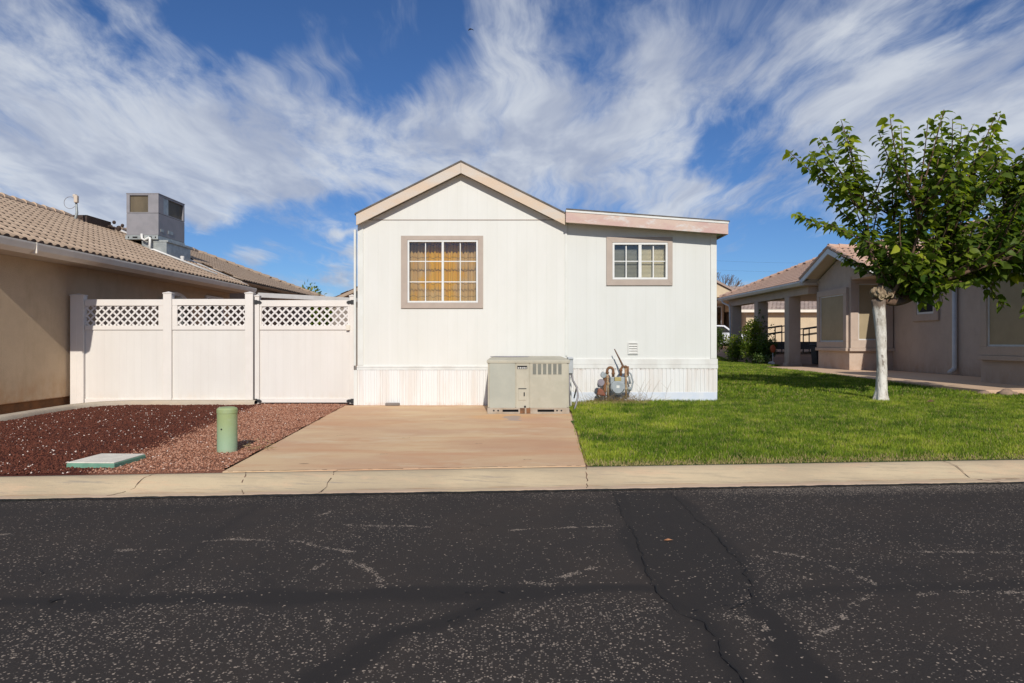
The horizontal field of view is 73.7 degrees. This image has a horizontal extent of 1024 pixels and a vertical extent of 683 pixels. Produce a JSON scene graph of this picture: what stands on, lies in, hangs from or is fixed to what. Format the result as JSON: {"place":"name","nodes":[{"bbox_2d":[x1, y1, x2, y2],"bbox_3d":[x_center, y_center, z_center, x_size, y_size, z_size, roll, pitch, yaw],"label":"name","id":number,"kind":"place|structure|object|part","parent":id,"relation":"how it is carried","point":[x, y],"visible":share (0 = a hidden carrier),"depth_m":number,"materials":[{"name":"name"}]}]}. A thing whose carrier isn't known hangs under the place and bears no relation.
{"place":"outdoors","nodes":[
{"label":"outdoors","id":0,"kind":"place"},
{"bbox_2d":[0,192,324,414],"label":"brown house","id":1,"kind":"structure","parent":0,"point":[52,259],"depth_m":14.02,"materials":[{"name":"paint"}]},
{"bbox_2d":[64,194,78,218],"bbox_3d":[-12.647,-3.820,19.571,0.442,0.808,0.147,0,0,0],"label":"antenna mast","id":2,"kind":"object","parent":1,"relation":"on","point":[76,198],"visible":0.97,"depth_m":19.57,"materials":[{"name":"metal"}]},
{"bbox_2d":[125,193,216,274],"bbox_3d":[-10.101,-3.175,20.733,2.432,2.349,1.775,0,0,0],"label":"rooftop cooling unit","id":3,"kind":"object","parent":1,"relation":"on","point":[155,221],"visible":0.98,"depth_m":20.05,"materials":[{"name":"grey paint"}]},
{"bbox_2d":[158,292,191,324],"bbox_3d":[-9.059,-0.570,18.425,0.058,1.520,1.750,0,0,0],"label":"window","id":4,"kind":"structure","parent":1,"relation":"in","point":[177,295],"depth_m":18.71,"materials":[{"name":"grey glass"}]},
{"bbox_2d":[205,295,223,324],"bbox_3d":[-9.064,-0.640,20.800,0.048,1.460,1.200,0,0,0],"label":"window","id":5,"kind":"structure","parent":1,"relation":"in","point":[208,311],"depth_m":20.75,"materials":[{"name":"grey glass"}]},
{"bbox_2d":[222,405,585,472],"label":"driveway","id":6,"kind":"structure","parent":0,"point":[399,437],"depth_m":8.65,"materials":[{"name":"concrete"}]},
{"bbox_2d":[385,403,399,405],"bbox_3d":[-2.386,1.252,13.635,0.280,0.053,0.090,0,0,0],"label":"brick","id":7,"kind":"object","parent":6,"relation":"on","point":[392,404],"visible":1,"depth_m":13.59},
{"bbox_2d":[487,356,569,413],"bbox_3d":[0.290,0.778,12.742,1.474,1.000,1.336,0,0,0],"label":"package air conditioner","id":8,"kind":"object","parent":6,"relation":"on","point":[535,384],"visible":1,"depth_m":12.09,"materials":[{"name":"beige metal"}]},
{"bbox_2d":[0,483,1023,682],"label":"road","id":9,"kind":"structure","parent":0,"point":[894,584],"depth_m":4.00,"materials":[{"name":"black asphalt"}]},
{"bbox_2d":[2,491,753,682],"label":"road crack","id":10,"kind":"object","parent":9,"relation":"on","point":[645,571],"visible":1,"depth_m":3.90,"materials":[{"name":"black asphalt"}]},
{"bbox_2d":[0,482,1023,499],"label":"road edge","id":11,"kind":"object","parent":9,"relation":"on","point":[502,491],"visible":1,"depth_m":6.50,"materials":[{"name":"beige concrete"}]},
{"bbox_2d":[0,0,1023,313],"label":"sky","id":12,"kind":"structure","parent":0,"point":[273,123],"materials":[{"name":"blue"}]},
{"bbox_2d":[224,348,817,470],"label":"ground","id":13,"kind":"structure","parent":0,"point":[806,359],"depth_m":36.09,"materials":[{"name":"soil"}]},
{"bbox_2d":[69,292,255,403],"bbox_3d":[-7.157,0.142,14.005,3.752,2.336,0.150,0,0,0],"label":"fence","id":14,"kind":"object","parent":13,"relation":"on","point":[168,357],"visible":0.88,"depth_m":13.99,"materials":[{"name":"plastic"}]},
{"bbox_2d":[0,403,346,475],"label":"gravel bed","id":15,"kind":"object","parent":13,"relation":"on","point":[136,471],"visible":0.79,"depth_m":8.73,"materials":[{"name":"brown gravel"}]},
{"bbox_2d":[66,453,145,467],"bbox_3d":[-4.260,1.267,7.190,0.519,0.086,0.579,0,0,0],"label":"utility box","id":16,"kind":"object","parent":15,"relation":"on","point":[107,460],"visible":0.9,"depth_m":7.04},
{"bbox_2d":[0,400,256,420],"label":"garden edging","id":17,"kind":"object","parent":15,"relation":"on","point":[15,415],"visible":0.84,"depth_m":13.64,"materials":[{"name":"concrete"}]},
{"bbox_2d":[216,406,237,452],"bbox_3d":[-3.304,1.035,7.919,0.230,0.550,0.230,0,0,0],"label":"utility bollard","id":18,"kind":"object","parent":15,"relation":"on","point":[226,428],"visible":0.94,"depth_m":7.83,"materials":[{"name":"green plastic"}]},
{"bbox_2d":[237,438,275,449],"bbox_3d":[-3.152,1.238,8.325,0.440,0.039,0.982,0,0,-29],"label":"straw","id":19,"kind":"object","parent":15,"relation":"on","point":[256,446],"visible":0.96,"depth_m":8.15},
{"bbox_2d":[254,294,354,403],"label":"gate","id":20,"kind":"structure","parent":13,"relation":"on","point":[308,362],"depth_m":13.99,"materials":[{"name":"plastic"}]},
{"bbox_2d":[258,293,357,369],"bbox_3d":[-7.100,-0.155,26.175,2.800,2.890,7.650,0,0,0],"label":"patio cover","id":21,"kind":"object","parent":13,"relation":"on","point":[285,296],"visible":0.14,"depth_m":23.66,"materials":[{"name":"white plastic"}]},
{"bbox_2d":[332,286,357,364],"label":"distant house","id":22,"kind":"structure","parent":13,"relation":"on","point":[346,294],"depth_m":38.00,"materials":[{"name":"grey paint"}]},
{"bbox_2d":[354,160,729,404],"bbox_3d":[0.548,-1.156,21.900,7.488,4.892,16.910,0,0,0],"label":"mobile home","id":23,"kind":"object","parent":13,"relation":"on","point":[466,271],"visible":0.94,"depth_m":13.76,"materials":[{"name":"white metal"}]},
{"bbox_2d":[401,236,482,307],"bbox_3d":[-1.407,-1.399,13.893,1.653,1.459,0.326,0,0,0],"label":"window","id":24,"kind":"structure","parent":23,"relation":"in","point":[437,271],"depth_m":14.00,"materials":[{"name":"white plastic"}]},
{"bbox_2d":[598,365,633,397],"bbox_3d":[2.043,0.786,13.443,0.722,0.635,0.193,0,0,0],"label":"gas meter","id":25,"kind":"object","parent":23,"relation":"attached to","point":[618,386],"visible":1,"depth_m":13.42,"materials":[{"name":"metal"}]},
{"bbox_2d":[606,237,672,285],"bbox_3d":[2.568,-1.617,13.819,1.330,0.976,0.159,0,0,0],"label":"window","id":26,"kind":"structure","parent":23,"relation":"in","point":[630,261],"depth_m":13.76,"materials":[{"name":"white plastic"}]},
{"bbox_2d":[597,388,605,395],"bbox_3d":[1.751,0.993,13.425,0.164,0.152,0.150,0,0,0],"label":"red stone","id":27,"kind":"object","parent":13,"relation":"on","point":[600,392],"visible":1,"depth_m":13.36,"materials":[{"name":"red stone"}]},
{"bbox_2d":[717,326,727,352],"bbox_3d":[10.942,0.113,36.631,1.592,2.065,1.342,0,0,-28],"label":"shrub","id":28,"kind":"object","parent":13,"relation":"on","point":[720,336],"visible":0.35,"depth_m":36.34,"materials":[{"name":"green plant"}]},
{"bbox_2d":[717,325,742,345],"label":"parked car","id":29,"kind":"object","parent":13,"relation":"on","point":[726,330],"visible":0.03,"depth_m":44.70,"materials":[{"name":"white paint"}]},
{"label":"window","id":30,"kind":"part","parent":29,"relation":"part of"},
{"bbox_2d":[722,334,746,361],"bbox_3d":[11.790,0.355,35.535,1.708,1.595,1.440,0,0,23],"label":"shrub","id":31,"kind":"object","parent":13,"relation":"on","point":[734,352],"visible":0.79,"depth_m":35.48,"materials":[{"name":"green plant"}]},
{"bbox_2d":[737,316,764,362],"bbox_3d":[11.964,-0.048,33.832,1.552,2.423,1.500,0,0,0],"label":"shrub","id":32,"kind":"object","parent":13,"relation":"on","point":[749,335],"visible":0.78,"depth_m":33.71,"materials":[{"name":"green plant"}]},
{"bbox_2d":[752,352,769,363],"bbox_3d":[11.552,0.809,31.632,0.898,0.675,0.957,0,0,0],"label":"shrub","id":33,"kind":"object","parent":13,"relation":"on","point":[760,359],"visible":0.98,"depth_m":31.52,"materials":[{"name":"green plant"}]},
{"bbox_2d":[747,309,774,342],"bbox_3d":[12.587,-0.255,34.606,1.324,2.802,1.344,0,0,0],"label":"shrub","id":34,"kind":"object","parent":13,"relation":"on","point":[762,323],"visible":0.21,"depth_m":34.40,"materials":[{"name":"green plant"}]},
{"bbox_2d":[756,331,779,361],"bbox_3d":[12.140,0.317,32.457,1.134,1.655,1.060,0,0,24],"label":"shrub","id":35,"kind":"object","parent":13,"relation":"on","point":[765,346],"visible":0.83,"depth_m":32.41,"materials":[{"name":"green plant"}]},
{"bbox_2d":[770,345,775,361],"bbox_3d":[12.225,0.644,32.000,0.260,0.992,0.100,0,0,0],"label":"garden stake","id":36,"kind":"object","parent":13,"relation":"on","point":[772,348],"visible":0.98,"depth_m":31.97,"materials":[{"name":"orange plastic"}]},
{"bbox_2d":[768,325,816,352],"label":"railing","id":37,"kind":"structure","parent":13,"relation":"on","point":[805,345],"depth_m":41.22,"materials":[{"name":"black metal"}]},
{"bbox_2d":[569,356,1023,466],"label":"lawn base","id":38,"kind":"object","parent":13,"relation":"on","point":[748,462],"visible":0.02,"depth_m":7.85,"materials":[{"name":"plant"}]},
{"bbox_2d":[570,377,571,405],"bbox_3d":[1.100,0.980,12.950,0.055,0.620,0.055,0,0,23],"label":"white pipe","id":39,"kind":"object","parent":38,"relation":"on","point":[571,390],"visible":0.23,"depth_m":12.95,"materials":[{"name":"white plastic"}]},
{"bbox_2d":[567,357,578,408],"bbox_3d":[1.129,0.770,12.796,0.209,0.959,0.823,0,0,0],"label":"disconnect box","id":40,"kind":"object","parent":38,"relation":"on","point":[571,367],"visible":0.88,"depth_m":12.55,"materials":[{"name":"grey paint"}]},
{"bbox_2d":[573,380,689,402],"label":"dry weeds","id":41,"kind":"object","parent":38,"relation":"on","point":[608,398],"visible":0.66,"depth_m":13.44,"materials":[{"name":"brown plant"}]},
{"bbox_2d":[782,110,1023,399],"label":"mulberry tree","id":42,"kind":"object","parent":38,"relation":"on","point":[903,272],"visible":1,"depth_m":13.54,"materials":[{"name":"green plant"}]},
{"bbox_2d":[976,390,989,393],"bbox_3d":[10.352,1.154,14.994,0.267,0.161,0.201,0,0,0],"label":"rock","id":43,"kind":"object","parent":38,"relation":"on","point":[985,392],"visible":0.53,"depth_m":14.94,"materials":[{"name":"beige stone"}]},
{"bbox_2d":[717,194,1023,385],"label":"taupe house","id":44,"kind":"structure","parent":13,"relation":"on","point":[968,331],"depth_m":25.66,"materials":[{"name":"paint"}]},
{"bbox_2d":[815,287,848,350],"bbox_3d":[12.679,-0.847,27.100,0.138,2.427,2.600,0,0,0],"label":"window","id":45,"kind":"structure","parent":44,"relation":"in","point":[832,305],"depth_m":27.01,"materials":[{"name":"beige paint"}]},
{"bbox_2d":[848,276,894,350],"bbox_3d":[13.550,-1.056,25.729,1.700,2.846,0.138,0,0,0],"label":"window","id":46,"kind":"structure","parent":44,"relation":"in","point":[862,329],"depth_m":25.70,"materials":[{"name":"beige paint"}]},
{"bbox_2d":[912,294,939,320],"bbox_3d":[14.359,-1.288,23.699,0.078,1.144,1.461,0,0,0],"label":"window","id":47,"kind":"structure","parent":44,"relation":"in","point":[929,314],"depth_m":23.64,"materials":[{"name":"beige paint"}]},
{"bbox_2d":[977,266,1023,360],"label":"window","id":48,"kind":"structure","parent":44,"relation":"in","point":[1002,333],"depth_m":17.29,"materials":[{"name":"beige paint"}]},
{"bbox_2d":[996,389,1015,394],"bbox_3d":[10.764,1.134,14.854,0.335,0.220,0.264,0,0,0],"label":"rock","id":49,"kind":"object","parent":13,"relation":"on","point":[1006,392],"visible":0.62,"depth_m":14.77,"materials":[{"name":"beige stone"}]},
{"bbox_2d":[717,280,741,345],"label":"distant house","id":50,"kind":"structure","parent":0,"point":[722,288],"depth_m":59.45,"materials":[{"name":"beige paint"}]},
{"bbox_2d":[717,306,721,324],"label":"window","id":51,"kind":"structure","parent":50,"relation":"in","point":[719,308],"depth_m":59.98,"materials":[{"name":"brown plastic"}]},
{"bbox_2d":[724,286,816,345],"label":"distant house","id":52,"kind":"structure","parent":0,"point":[808,313],"depth_m":56.00,"materials":[{"name":"beige paint"}]},
{"bbox_2d":[809,344,817,363],"bbox_3d":[14.830,0.600,32.810,0.780,0.980,0.780,0,0,0],"label":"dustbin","id":53,"kind":"object","parent":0,"point":[814,355],"visible":0.45,"depth_m":32.78,"materials":[{"name":"black plastic"}]},
{"bbox_2d":[773,367,1023,393],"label":"path","id":54,"kind":"structure","parent":0,"point":[964,383],"depth_m":19.40,"materials":[{"name":"concrete"}]},
{"bbox_3d":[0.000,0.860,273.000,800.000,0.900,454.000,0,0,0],"label":"ground","id":55,"kind":"structure","parent":0,"visible":0},
{"bbox_2d":[302,280,331,324],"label":"round tree","id":56,"kind":"object","parent":55,"relation":"on","point":[316,312],"visible":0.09,"depth_m":59.47,"materials":[{"name":"green plant"}]},
{"bbox_2d":[717,272,743,285],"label":"bare tree","id":57,"kind":"object","parent":55,"relation":"on","point":[737,283],"visible":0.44,"depth_m":72.03,"materials":[{"name":"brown plant"}]},
{"label":"road","id":58,"kind":"structure","parent":0,"visible":0},
{"bbox_2d":[0,459,1023,500],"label":"kerb","id":59,"kind":"structure","parent":58,"relation":"on","point":[448,480],"depth_m":6.75,"materials":[{"name":"concrete"}]},
{"bbox_2d":[112,460,1000,494],"bbox_3d":[0.781,1.352,6.860,13.453,0.148,0.473,0,0,-4],"label":"kerb crack","id":60,"kind":"object","parent":59,"relation":"on","point":[453,467],"visible":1,"depth_m":6.78,"materials":[{"name":"beige concrete"}]}
]}

